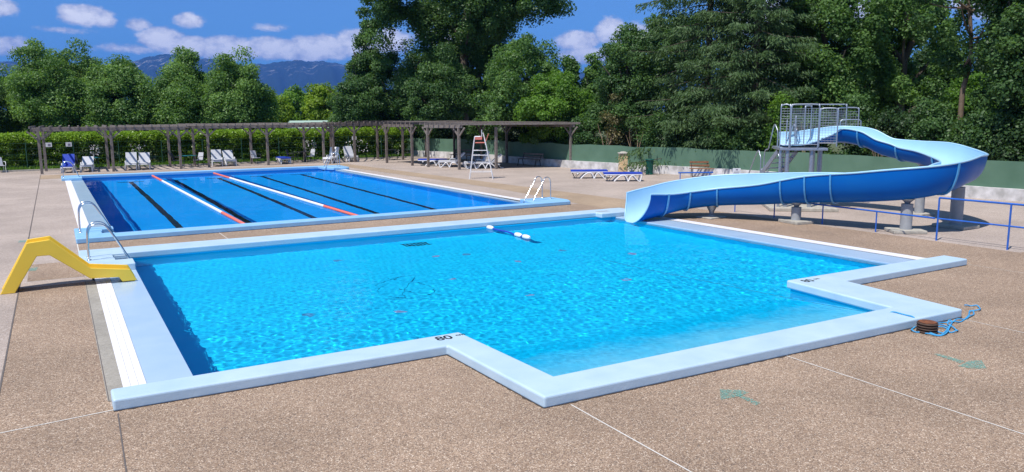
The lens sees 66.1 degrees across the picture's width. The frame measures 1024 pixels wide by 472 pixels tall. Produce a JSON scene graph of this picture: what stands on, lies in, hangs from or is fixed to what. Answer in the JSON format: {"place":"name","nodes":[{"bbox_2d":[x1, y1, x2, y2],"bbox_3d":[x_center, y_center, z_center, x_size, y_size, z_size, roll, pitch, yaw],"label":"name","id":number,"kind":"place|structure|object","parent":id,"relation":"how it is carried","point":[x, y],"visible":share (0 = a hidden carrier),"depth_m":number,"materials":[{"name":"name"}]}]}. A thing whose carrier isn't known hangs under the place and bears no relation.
{"place":"outdoors","nodes":[
{"label":"outdoors","id":0,"kind":"place"},
{"bbox_2d":[83,169,516,232],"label":"water","id":1,"kind":"structure","parent":0,"point":[130,204],"depth_m":32.97,"materials":[{"name":"blue liquid"}]},
{"bbox_2d":[152,175,243,223],"bbox_3d":[-14.342,-1.858,34.711,0.120,0.120,24.253,-6,10,-30],"label":"lane rope","id":2,"kind":"object","parent":1,"relation":"on","point":[210,206],"visible":0.95,"depth_m":30.88,"materials":[{"name":"white plastic"}]},
{"bbox_2d":[213,172,356,215],"bbox_3d":[-11.276,-2.149,36.456,0.120,0.120,24.263,-6,11,-31],"label":"lane rope","id":3,"kind":"object","parent":1,"relation":"on","point":[316,203],"visible":0.94,"depth_m":33.09,"materials":[{"name":"white plastic"}]},
{"bbox_2d":[39,164,625,207],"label":"paving","id":4,"kind":"structure","parent":0,"point":[598,201],"depth_m":37.29,"materials":[{"name":"beige concrete"}]},
{"bbox_2d":[0,54,972,112],"bbox_3d":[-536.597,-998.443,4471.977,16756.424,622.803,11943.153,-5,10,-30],"label":"mountains","id":5,"kind":"structure","parent":0,"point":[280,77],"depth_m":7766.26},
{"bbox_2d":[15,111,966,165],"bbox_3d":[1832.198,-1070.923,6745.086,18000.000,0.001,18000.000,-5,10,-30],"label":"ground","id":6,"kind":"structure","parent":0,"point":[835,149],"depth_m":79.11,"materials":[{"name":"green plant"}]},
{"bbox_2d":[0,87,13,133],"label":"broadleaf tree","id":7,"kind":"object","parent":6,"relation":"on","point":[4,126],"visible":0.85,"depth_m":60.68,"materials":[{"name":"green plant"}]},
{"bbox_2d":[0,63,37,154],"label":"broadleaf tree","id":8,"kind":"object","parent":6,"relation":"on","point":[16,125],"visible":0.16,"depth_m":63.13,"materials":[{"name":"green plant"}]},
{"bbox_2d":[0,37,107,151],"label":"broadleaf tree","id":9,"kind":"object","parent":6,"relation":"on","point":[42,85],"visible":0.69,"depth_m":60.30,"materials":[{"name":"green plant"}]},
{"bbox_2d":[75,54,159,155],"bbox_3d":[-31.164,-10.253,62.672,6.950,8.261,7.100,-5,10,-30],"label":"broadleaf tree","id":10,"kind":"object","parent":6,"relation":"on","point":[116,83],"visible":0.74,"depth_m":60.73,"materials":[{"name":"green plant"}]},
{"bbox_2d":[141,45,210,152],"bbox_3d":[-25.840,-10.732,63.046,7.355,9.032,7.641,-5,10,-30],"label":"broadleaf tree","id":11,"kind":"object","parent":6,"relation":"on","point":[179,83],"visible":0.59,"depth_m":61.40,"materials":[{"name":"green plant"}]},
{"bbox_2d":[1,135,407,167],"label":"wire fence","id":12,"kind":"object","parent":6,"relation":"on","point":[119,157],"visible":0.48,"depth_m":54.13,"materials":[{"name":"metal"}]},
{"bbox_2d":[0,126,409,167],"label":"laurel hedge","id":13,"kind":"object","parent":6,"relation":"on","point":[229,138],"visible":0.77,"depth_m":54.34,"materials":[{"name":"green plant"}]},
{"bbox_2d":[0,153,410,169],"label":"grass","id":14,"kind":"structure","parent":6,"relation":"on","point":[175,162],"depth_m":53.91,"materials":[{"name":"green plant"}]},
{"bbox_2d":[196,45,283,157],"bbox_3d":[-21.870,-10.351,62.502,6.361,9.239,6.023,5,11,31],"label":"broadleaf tree","id":15,"kind":"object","parent":6,"relation":"on","point":[233,92],"visible":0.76,"depth_m":60.88,"materials":[{"name":"green plant"}]},
{"bbox_2d":[265,95,295,146],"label":"broadleaf tree","id":16,"kind":"object","parent":6,"relation":"on","point":[287,110],"visible":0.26,"depth_m":81.23,"materials":[{"name":"green plant"}]},
{"bbox_2d":[280,83,311,120],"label":"broadleaf tree","id":17,"kind":"object","parent":6,"relation":"on","point":[296,96],"visible":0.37,"depth_m":86.51,"materials":[{"name":"green plant"}]},
{"bbox_2d":[300,81,339,120],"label":"broadleaf tree","id":18,"kind":"object","parent":6,"relation":"on","point":[316,101],"visible":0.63,"depth_m":82.99,"materials":[{"name":"green plant"}]},
{"bbox_2d":[325,74,390,141],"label":"broadleaf tree","id":19,"kind":"object","parent":6,"relation":"on","point":[342,102],"visible":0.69,"depth_m":62.91,"materials":[{"name":"green plant"}]},
{"bbox_2d":[342,21,392,147],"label":"broadleaf tree","id":20,"kind":"object","parent":6,"relation":"on","point":[358,64],"visible":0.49,"depth_m":64.13,"materials":[{"name":"green plant"}]},
{"bbox_2d":[361,38,453,127],"bbox_3d":[-9.021,-11.720,66.556,8.451,9.707,8.521,-5,10,-30],"label":"broadleaf tree","id":21,"kind":"object","parent":6,"relation":"on","point":[397,103],"visible":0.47,"depth_m":64.10,"materials":[{"name":"green plant"}]},
{"bbox_2d":[395,41,482,140],"bbox_3d":[-5.696,-10.903,63.292,6.889,9.060,7.258,-5,10,-30],"label":"broadleaf tree","id":22,"kind":"object","parent":6,"relation":"on","point":[438,94],"visible":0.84,"depth_m":61.62,"materials":[{"name":"green plant"}]},
{"bbox_2d":[355,0,576,138],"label":"broadleaf tree","id":23,"kind":"object","parent":6,"relation":"on","point":[473,26],"visible":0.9,"depth_m":63.88,"materials":[{"name":"green plant"}]},
{"bbox_2d":[431,41,521,127],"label":"broadleaf tree","id":24,"kind":"object","parent":6,"relation":"on","point":[478,71],"visible":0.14,"depth_m":68.85,"materials":[{"name":"green plant"}]},
{"bbox_2d":[640,0,715,135],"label":"broadleaf tree","id":25,"kind":"object","parent":6,"relation":"on","point":[668,69],"visible":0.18,"depth_m":56.56,"materials":[{"name":"green plant"}]},
{"bbox_2d":[616,0,786,171],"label":"spruce tree","id":26,"kind":"object","parent":6,"relation":"on","point":[688,75],"visible":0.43,"depth_m":45.05,"materials":[{"name":"green plant"}]},
{"bbox_2d":[685,0,773,150],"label":"spruce tree","id":27,"kind":"object","parent":6,"relation":"on","point":[695,82],"visible":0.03,"depth_m":53.89,"materials":[{"name":"green plant"}]},
{"bbox_2d":[843,39,910,125],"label":"broadleaf tree","id":28,"kind":"object","parent":6,"relation":"on","point":[870,85],"visible":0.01,"depth_m":56.03,"materials":[{"name":"green plant"}]},
{"bbox_2d":[850,0,968,115],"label":"broadleaf tree","id":29,"kind":"object","parent":6,"relation":"on","point":[896,82],"visible":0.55,"depth_m":43.48,"materials":[{"name":"green plant"}]},
{"bbox_2d":[904,39,976,138],"bbox_3d":[29.552,-9.764,56.399,7.036,8.605,6.980,5,10,30],"label":"broadleaf tree","id":30,"kind":"object","parent":6,"relation":"on","point":[919,56],"visible":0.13,"depth_m":54.51,"materials":[{"name":"green plant"}]},
{"bbox_2d":[939,71,1004,129],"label":"broadleaf tree","id":31,"kind":"object","parent":6,"relation":"on","point":[955,92],"visible":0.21,"depth_m":50.16,"materials":[{"name":"green plant"}]},
{"bbox_2d":[958,5,1023,73],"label":"broadleaf tree","id":32,"kind":"object","parent":6,"relation":"on","point":[976,67],"visible":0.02,"depth_m":54.31,"materials":[{"name":"green plant"}]},
{"bbox_2d":[133,217,886,375],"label":"water","id":33,"kind":"structure","parent":0,"point":[556,298],"depth_m":15.48,"materials":[{"name":"blue liquid"}]},
{"bbox_2d":[0,204,1023,471],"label":"brown paving","id":34,"kind":"structure","parent":0,"point":[440,414],"depth_m":9.33,"materials":[{"name":"brown concrete"}]},
{"bbox_2d":[85,280,122,400],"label":"mortar path","id":35,"kind":"structure","parent":34,"relation":"on","point":[111,370],"depth_m":12.17,"materials":[{"name":"grey concrete"}]},
{"bbox_2d":[1,233,1023,471],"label":"pavement joint","id":36,"kind":"object","parent":34,"relation":"on","point":[628,436],"visible":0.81,"depth_m":9.12,"materials":[{"name":"grey concrete"}]},
{"bbox_2d":[113,265,963,410],"bbox_3d":[3.345,1.506,12.726,17.413,0.001,3.197,-5,10,-30],"label":"pavement joint","id":37,"kind":"object","parent":34,"relation":"on","point":[573,401],"visible":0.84,"depth_m":10.51,"materials":[{"name":"grey concrete"}]},
{"bbox_2d":[916,319,938,333],"bbox_3d":[6.595,1.436,12.508,0.310,0.176,0.310,-5,10,-30],"label":"iron weight","id":38,"kind":"object","parent":34,"relation":"on","point":[924,326],"visible":1,"depth_m":12.41,"materials":[{"name":"brown metal"}]},
{"bbox_2d":[910,304,980,336],"bbox_3d":[7.440,1.398,13.176,2.548,0.046,0.560,-8,12,-40],"label":"rope coil","id":39,"kind":"object","parent":34,"relation":"on","point":[946,331],"visible":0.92,"depth_m":12.83,"materials":[{"name":"blue fabric"}]},
{"bbox_2d":[935,197,1023,249],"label":"blue railing","id":40,"kind":"object","parent":34,"relation":"on","point":[1008,225],"visible":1,"depth_m":20.21,"materials":[{"name":"metal"}]},
{"bbox_2d":[0,157,1023,405],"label":"pool deck","id":41,"kind":"structure","parent":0,"point":[52,215],"depth_m":28.97,"materials":[{"name":"beige concrete"}]},
{"bbox_2d":[60,154,76,172],"bbox_3d":[-26.953,-4.404,47.837,0.720,1.112,1.898,-4,10,-23],"label":"sun lounger","id":42,"kind":"object","parent":41,"relation":"on","point":[69,157],"visible":0.77,"depth_m":48.07,"materials":[{"name":"blue fabric"}]},
{"bbox_2d":[0,236,136,294],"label":"childrens slide","id":43,"kind":"object","parent":41,"relation":"on","point":[32,249],"visible":1,"depth_m":15.93,"materials":[{"name":"yellow plastic"}]},
{"bbox_2d":[65,181,88,227],"bbox_3d":[-18.084,-1.515,32.579,0.320,0.009,21.352,-5,10,-30],"label":"gutter grating","id":44,"kind":"object","parent":41,"relation":"on","point":[75,203],"visible":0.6,"depth_m":30.36,"materials":[{"name":"white plastic"}]},
{"bbox_2d":[80,156,94,171],"bbox_3d":[-26.260,-4.435,48.704,0.720,0.897,1.898,-4,10,-23],"label":"sun lounger","id":45,"kind":"object","parent":41,"relation":"on","point":[87,161],"visible":1,"depth_m":48.96,"materials":[{"name":"white plastic"}]},
{"bbox_2d":[26,124,188,173],"bbox_3d":[-25.037,-5.515,49.190,8.852,2.809,3.406,-5,10,-30],"label":"pergola","id":46,"kind":"object","parent":41,"relation":"on","point":[111,129],"visible":1,"depth_m":48.43,"materials":[{"name":"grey wood"}]},
{"bbox_2d":[80,254,135,269],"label":"ladder plinth","id":47,"kind":"structure","parent":41,"relation":"on","point":[130,262],"depth_m":18.19,"materials":[{"name":"blue paint"}]},
{"bbox_2d":[86,221,129,260],"bbox_3d":[-9.520,0.570,18.690,1.000,1.841,0.557,-5,10,-30],"label":"pool ladder","id":48,"kind":"object","parent":47,"relation":"attached to","point":[89,227],"visible":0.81,"depth_m":18.46,"materials":[{"name":"silver metal"}]},
{"bbox_2d":[95,278,145,386],"bbox_3d":[-6.939,1.405,13.726,0.280,0.009,8.940,-5,10,-30],"label":"gutter grating","id":49,"kind":"object","parent":41,"relation":"on","point":[129,368],"visible":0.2,"depth_m":12.37,"materials":[{"name":"white plastic"}]},
{"bbox_2d":[125,152,137,169],"bbox_3d":[-24.171,-4.744,49.993,0.720,1.085,1.898,-4,10,-23],"label":"sun lounger","id":50,"kind":"object","parent":41,"relation":"on","point":[131,158],"visible":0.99,"depth_m":50.25,"materials":[{"name":"white plastic"}]},
{"bbox_2d":[138,152,150,169],"bbox_3d":[-23.513,-4.787,50.370,0.720,1.046,1.898,-4,10,-23],"label":"sun lounger","id":51,"kind":"object","parent":41,"relation":"on","point":[144,158],"visible":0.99,"depth_m":50.63,"materials":[{"name":"white plastic"}]},
{"bbox_2d":[61,165,348,180],"bbox_3d":[-17.420,-3.733,46.204,15.709,0.160,2.300,-5,10,-30],"label":"pool coping","id":52,"kind":"object","parent":41,"relation":"on","point":[81,177],"visible":1,"depth_m":46.27,"materials":[{"name":"blue paint"}]},
{"bbox_2d":[0,156,417,171],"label":"kerb","id":53,"kind":"structure","parent":41,"relation":"on","point":[192,164],"depth_m":53.28,"materials":[{"name":"concrete"}]},
{"bbox_2d":[211,149,222,166],"bbox_3d":[-19.841,-5.235,52.912,0.720,1.099,1.898,-4,10,-23],"label":"sun lounger","id":54,"kind":"object","parent":41,"relation":"on","point":[216,156],"visible":1,"depth_m":53.13,"materials":[{"name":"white plastic"}]},
{"bbox_2d":[222,150,236,165],"bbox_3d":[-19.144,-5.266,53.306,0.720,1.031,1.898,-5,10,-28],"label":"sun lounger","id":55,"kind":"object","parent":41,"relation":"on","point":[228,156],"visible":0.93,"depth_m":53.52,"materials":[{"name":"white plastic"}]},
{"bbox_2d":[182,122,335,166],"bbox_3d":[-17.347,-6.347,54.137,9.878,2.831,3.200,-5,10,-30],"label":"pergola","id":56,"kind":"object","parent":41,"relation":"on","point":[208,126],"visible":0.93,"depth_m":53.16,"materials":[{"name":"grey wood"}]},
{"bbox_2d":[83,169,524,280],"bbox_3d":[-11.315,-1.034,36.751,15.600,2.294,25.500,-5,10,-30],"label":"pool basin","id":57,"kind":"object","parent":41,"relation":"in","point":[93,279],"depth_m":45.86,"materials":[{"name":"blue paint"}]},
{"bbox_2d":[72,180,109,226],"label":"gutter slab","id":58,"kind":"structure","parent":57,"relation":"on","point":[91,212],"depth_m":30.78,"materials":[{"name":"white concrete"}]},
{"bbox_2d":[336,170,519,202],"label":"gutter slab","id":59,"kind":"structure","parent":57,"relation":"on","point":[489,196],"depth_m":37.39,"materials":[{"name":"white concrete"}]},
{"bbox_2d":[0,172,624,471],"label":"dark pavement joint","id":60,"kind":"object","parent":41,"relation":"on","point":[96,339],"visible":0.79,"depth_m":11.67,"materials":[{"name":"concrete"}]},
{"bbox_2d":[75,197,569,243],"bbox_3d":[-5.139,-0.664,26.369,16.686,0.160,1.610,-6,10,-31],"label":"pool coping","id":61,"kind":"object","parent":41,"relation":"on","point":[96,236],"visible":0.94,"depth_m":24.62,"materials":[{"name":"blue paint"}]},
{"bbox_2d":[78,201,113,232],"bbox_3d":[-12.082,-0.094,22.979,1.000,1.841,0.557,-5,10,-30],"label":"pool ladder","id":62,"kind":"object","parent":61,"relation":"attached to","point":[81,204],"visible":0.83,"depth_m":22.71,"materials":[{"name":"silver metal"}]},
{"bbox_2d":[78,208,624,259],"bbox_3d":[-3.243,-0.175,23.208,16.738,0.160,1.012,-5,10,-29],"label":"pool coping","id":63,"kind":"object","parent":41,"relation":"on","point":[198,246],"visible":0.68,"depth_m":22.03,"materials":[{"name":"blue paint"}]},
{"bbox_2d":[323,120,432,162],"bbox_3d":[-9.547,-7.102,58.483,9.715,2.887,3.552,-5,10,-30],"label":"pergola","id":64,"kind":"object","parent":41,"relation":"on","point":[339,124],"visible":0.66,"depth_m":56.66,"materials":[{"name":"brown wood"}]},
{"bbox_2d":[342,169,519,200],"bbox_3d":[-4.823,-2.734,39.869,0.350,0.009,21.420,-6,11,-31],"label":"gutter grating","id":65,"kind":"object","parent":41,"relation":"on","point":[437,185],"visible":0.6,"depth_m":37.39,"materials":[{"name":"white plastic"}]},
{"bbox_2d":[379,121,485,165],"bbox_3d":[-5.501,-6.687,55.800,4.760,2.862,8.047,8,12,42],"label":"pergola","id":66,"kind":"object","parent":41,"relation":"on","point":[408,124],"visible":0.8,"depth_m":54.62,"materials":[{"name":"brown wood"}]},
{"bbox_2d":[436,120,470,138],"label":"bush","id":67,"kind":"object","parent":41,"relation":"on","point":[448,132],"visible":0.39,"depth_m":62.50,"materials":[{"name":"green plant"}]},
{"bbox_2d":[469,130,493,178],"bbox_3d":[-1.625,-4.304,41.493,1.279,2.584,0.700,0,9,0],"label":"lifeguard chair","id":68,"kind":"object","parent":41,"relation":"on","point":[478,138],"visible":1,"depth_m":41.22,"materials":[{"name":"white paint"}]},
{"bbox_2d":[463,115,512,146],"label":"bush","id":69,"kind":"object","parent":41,"relation":"on","point":[473,131],"visible":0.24,"depth_m":58.91,"materials":[{"name":"green plant"}]},
{"bbox_2d":[494,127,497,168],"bbox_3d":[-0.982,-5.415,48.496,0.150,2.580,0.150,-5,10,-30],"label":"timber post","id":70,"kind":"object","parent":41,"relation":"on","point":[496,145],"visible":1,"depth_m":48.44,"materials":[{"name":"grey wood"}]},
{"bbox_2d":[419,121,579,169],"bbox_3d":[-0.872,-5.785,49.938,7.080,2.862,7.834,-7,11,-37],"label":"pergola","id":71,"kind":"object","parent":41,"relation":"on","point":[453,125],"visible":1,"depth_m":49.09,"materials":[{"name":"grey wood"}]},
{"bbox_2d":[133,217,871,310],"bbox_3d":[0.510,1.885,17.880,15.800,2.294,13.600,-5,10,-30],"label":"pool basin","id":72,"kind":"object","parent":41,"relation":"in","point":[411,234],"visible":0.04,"depth_m":21.71,"materials":[{"name":"tile"}]},
{"bbox_2d":[110,270,192,382],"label":"gutter slab","id":73,"kind":"structure","parent":72,"relation":"on","point":[159,355],"depth_m":12.63,"materials":[{"name":"white concrete"}]},
{"bbox_2d":[616,216,911,263],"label":"gutter slab","id":74,"kind":"structure","parent":72,"relation":"on","point":[855,254],"depth_m":21.10,"materials":[{"name":"white concrete"}]},
{"bbox_2d":[467,32,563,142],"bbox_3d":[0.861,-9.647,55.495,7.170,8.943,6.780,-5,10,-30],"label":"broadleaf tree","id":75,"kind":"object","parent":41,"relation":"on","point":[506,75],"visible":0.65,"depth_m":53.84,"materials":[{"name":"green plant"}]},
{"bbox_2d":[498,125,539,142],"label":"bush","id":76,"kind":"object","parent":41,"relation":"on","point":[513,137],"visible":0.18,"depth_m":55.12,"materials":[{"name":"green plant"}]},
{"bbox_2d":[111,255,966,410],"bbox_3d":[3.321,1.446,12.724,17.380,0.160,3.160,-5,10,-30],"label":"pool coping","id":77,"kind":"object","parent":41,"relation":"on","point":[537,386],"visible":1,"depth_m":10.96,"materials":[{"name":"blue paint"}]},
{"bbox_2d":[513,70,594,143],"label":"broadleaf tree","id":78,"kind":"object","parent":41,"relation":"on","point":[539,103],"visible":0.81,"depth_m":51.25,"materials":[{"name":"green plant"}]},
{"bbox_2d":[529,112,582,144],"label":"bush","id":79,"kind":"object","parent":41,"relation":"on","point":[554,138],"visible":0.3,"depth_m":51.48,"materials":[{"name":"green plant"}]},
{"bbox_2d":[558,55,585,117],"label":"broadleaf tree","id":80,"kind":"object","parent":41,"relation":"on","point":[573,66],"visible":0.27,"depth_m":53.88,"materials":[{"name":"green plant"}]},
{"bbox_2d":[566,103,608,144],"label":"bush","id":81,"kind":"object","parent":41,"relation":"on","point":[591,119],"visible":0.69,"depth_m":49.18,"materials":[{"name":"green plant"}]},
{"bbox_2d":[570,169,607,178],"bbox_3d":[4.095,-3.271,41.706,1.956,0.470,0.720,0,9,0],"label":"sun lounger","id":82,"kind":"object","parent":41,"relation":"on","point":[586,171],"visible":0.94,"depth_m":41.37,"materials":[{"name":"white plastic"}]},
{"bbox_2d":[580,52,603,136],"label":"broadleaf tree","id":83,"kind":"object","parent":41,"relation":"on","point":[591,72],"visible":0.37,"depth_m":53.92,"materials":[{"name":"green plant"}]},
{"bbox_2d":[603,172,642,181],"bbox_3d":[5.616,-2.992,39.891,1.956,0.470,0.720,0,9,0],"label":"sun lounger","id":84,"kind":"object","parent":41,"relation":"on","point":[610,174],"visible":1,"depth_m":39.57,"materials":[{"name":"white plastic"}]},
{"bbox_2d":[618,151,628,171],"bbox_3d":[6.364,-4.231,45.084,0.580,1.230,0.646,0,9,0],"label":"stone fountain","id":85,"kind":"object","parent":41,"relation":"on","point":[621,166],"visible":0.8,"depth_m":44.91,"materials":[{"name":"yellow stone"}]},
{"bbox_2d":[599,88,651,146],"bbox_3d":[6.991,-6.778,48.426,4.104,5.416,2.894,-5,10,-30],"label":"bush","id":86,"kind":"object","parent":41,"relation":"on","point":[616,138],"visible":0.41,"depth_m":47.86,"materials":[{"name":"green plant"}]},
{"bbox_2d":[592,22,661,145],"bbox_3d":[7.143,-8.566,48.365,4.235,8.996,4.443,4,10,24],"label":"broadleaf tree","id":87,"kind":"object","parent":41,"relation":"on","point":[617,60],"visible":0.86,"depth_m":47.24,"materials":[{"name":"green plant"}]},
{"bbox_2d":[629,110,681,146],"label":"bush","id":88,"kind":"object","parent":41,"relation":"on","point":[648,139],"visible":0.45,"depth_m":46.06,"materials":[{"name":"green plant"}]},
{"bbox_2d":[660,92,708,147],"bbox_3d":[10.164,-5.987,45.520,3.602,4.728,2.555,-5,10,-30],"label":"bush","id":89,"kind":"object","parent":41,"relation":"on","point":[681,137],"visible":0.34,"depth_m":44.84,"materials":[{"name":"green plant"}]},
{"bbox_2d":[395,150,1023,201],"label":"wall","id":90,"kind":"structure","parent":41,"relation":"on","point":[996,193],"depth_m":44.43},
{"bbox_2d":[405,137,1023,188],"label":"windbreak fence","id":91,"kind":"object","parent":90,"relation":"on","point":[1003,174],"visible":0.59,"depth_m":42.03,"materials":[{"name":"green fabric"}]},
{"bbox_2d":[696,108,743,149],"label":"bush","id":92,"kind":"object","parent":41,"relation":"on","point":[717,133],"visible":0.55,"depth_m":43.14,"materials":[{"name":"green plant"}]},
{"bbox_2d":[663,0,826,138],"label":"spruce tree","id":93,"kind":"object","parent":41,"relation":"on","point":[756,42],"visible":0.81,"depth_m":41.73,"materials":[{"name":"green plant"}]},
{"bbox_2d":[724,122,778,151],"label":"bush","id":94,"kind":"object","parent":41,"relation":"on","point":[745,138],"visible":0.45,"depth_m":41.74,"materials":[{"name":"green plant"}]},
{"bbox_2d":[753,91,803,151],"bbox_3d":[14.211,-5.215,40.938,2.803,4.589,2.820,-5,10,-30],"label":"bush","id":95,"kind":"object","parent":41,"relation":"on","point":[777,109],"visible":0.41,"depth_m":40.43,"materials":[{"name":"green plant"}]},
{"bbox_2d":[654,217,923,259],"bbox_3d":[7.158,-0.071,22.609,0.380,0.009,10.350,-6,11,-31],"label":"gutter grating","id":96,"kind":"object","parent":41,"relation":"on","point":[812,241],"visible":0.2,"depth_m":21.50,"materials":[{"name":"white plastic"}]},
{"bbox_2d":[624,103,988,233],"bbox_3d":[9.822,-2.351,25.289,9.205,3.798,9.055,-9,12,-43],"label":"water slide","id":97,"kind":"object","parent":41,"relation":"on","point":[944,168],"visible":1,"depth_m":25.24,"materials":[{"name":"blue plastic"}]},
{"bbox_2d":[797,106,840,154],"bbox_3d":[15.362,-4.698,40.093,2.866,3.818,2.852,-5,10,-30],"label":"bush","id":98,"kind":"object","parent":41,"relation":"on","point":[807,120],"visible":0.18,"depth_m":39.35,"materials":[{"name":"green plant"}]},
{"bbox_2d":[766,0,896,145],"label":"broadleaf tree","id":99,"kind":"object","parent":41,"relation":"on","point":[843,71],"visible":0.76,"depth_m":41.78,"materials":[{"name":"green plant"}]},
{"bbox_2d":[734,203,934,231],"bbox_3d":[9.598,-0.676,24.407,0.048,0.624,7.270,-5,10,-30],"label":"blue railing","id":100,"kind":"object","parent":41,"relation":"on","point":[822,205],"visible":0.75,"depth_m":23.00,"materials":[{"name":"metal"}]},
{"bbox_2d":[833,92,883,155],"bbox_3d":[17.153,-4.851,38.913,3.600,4.473,2.650,-5,10,-30],"label":"bush","id":101,"kind":"object","parent":41,"relation":"on","point":[856,99],"visible":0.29,"depth_m":38.27,"materials":[{"name":"green plant"}]},
{"bbox_2d":[866,105,922,156],"bbox_3d":[18.231,-4.261,37.284,3.017,3.803,2.652,-5,10,-30],"label":"bush","id":102,"kind":"object","parent":41,"relation":"on","point":[897,127],"visible":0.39,"depth_m":36.93,"materials":[{"name":"green plant"}]},
{"bbox_2d":[904,96,963,141],"bbox_3d":[19.209,-4.232,35.783,2.677,4.261,2.428,4,10,24],"label":"bush","id":103,"kind":"object","parent":41,"relation":"on","point":[932,125],"visible":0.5,"depth_m":35.43,"materials":[{"name":"green plant"}]},
{"bbox_2d":[907,0,988,132],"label":"broadleaf tree","id":104,"kind":"object","parent":41,"relation":"on","point":[950,59],"visible":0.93,"depth_m":35.55,"materials":[{"name":"green plant"}]},
{"bbox_2d":[940,109,1001,159],"bbox_3d":[20.291,-3.761,34.562,2.866,3.643,2.689,-5,10,-30],"label":"bush","id":105,"kind":"object","parent":41,"relation":"on","point":[976,140],"visible":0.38,"depth_m":33.86,"materials":[{"name":"green plant"}]},
{"bbox_2d":[962,0,1023,160],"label":"broadleaf tree","id":106,"kind":"object","parent":41,"relation":"on","point":[1001,47],"visible":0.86,"depth_m":32.70,"materials":[{"name":"green plant"}]},
{"bbox_2d":[978,98,1023,161],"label":"bush","id":107,"kind":"object","parent":41,"relation":"on","point":[998,146],"visible":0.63,"depth_m":32.76,"materials":[{"name":"green plant"}]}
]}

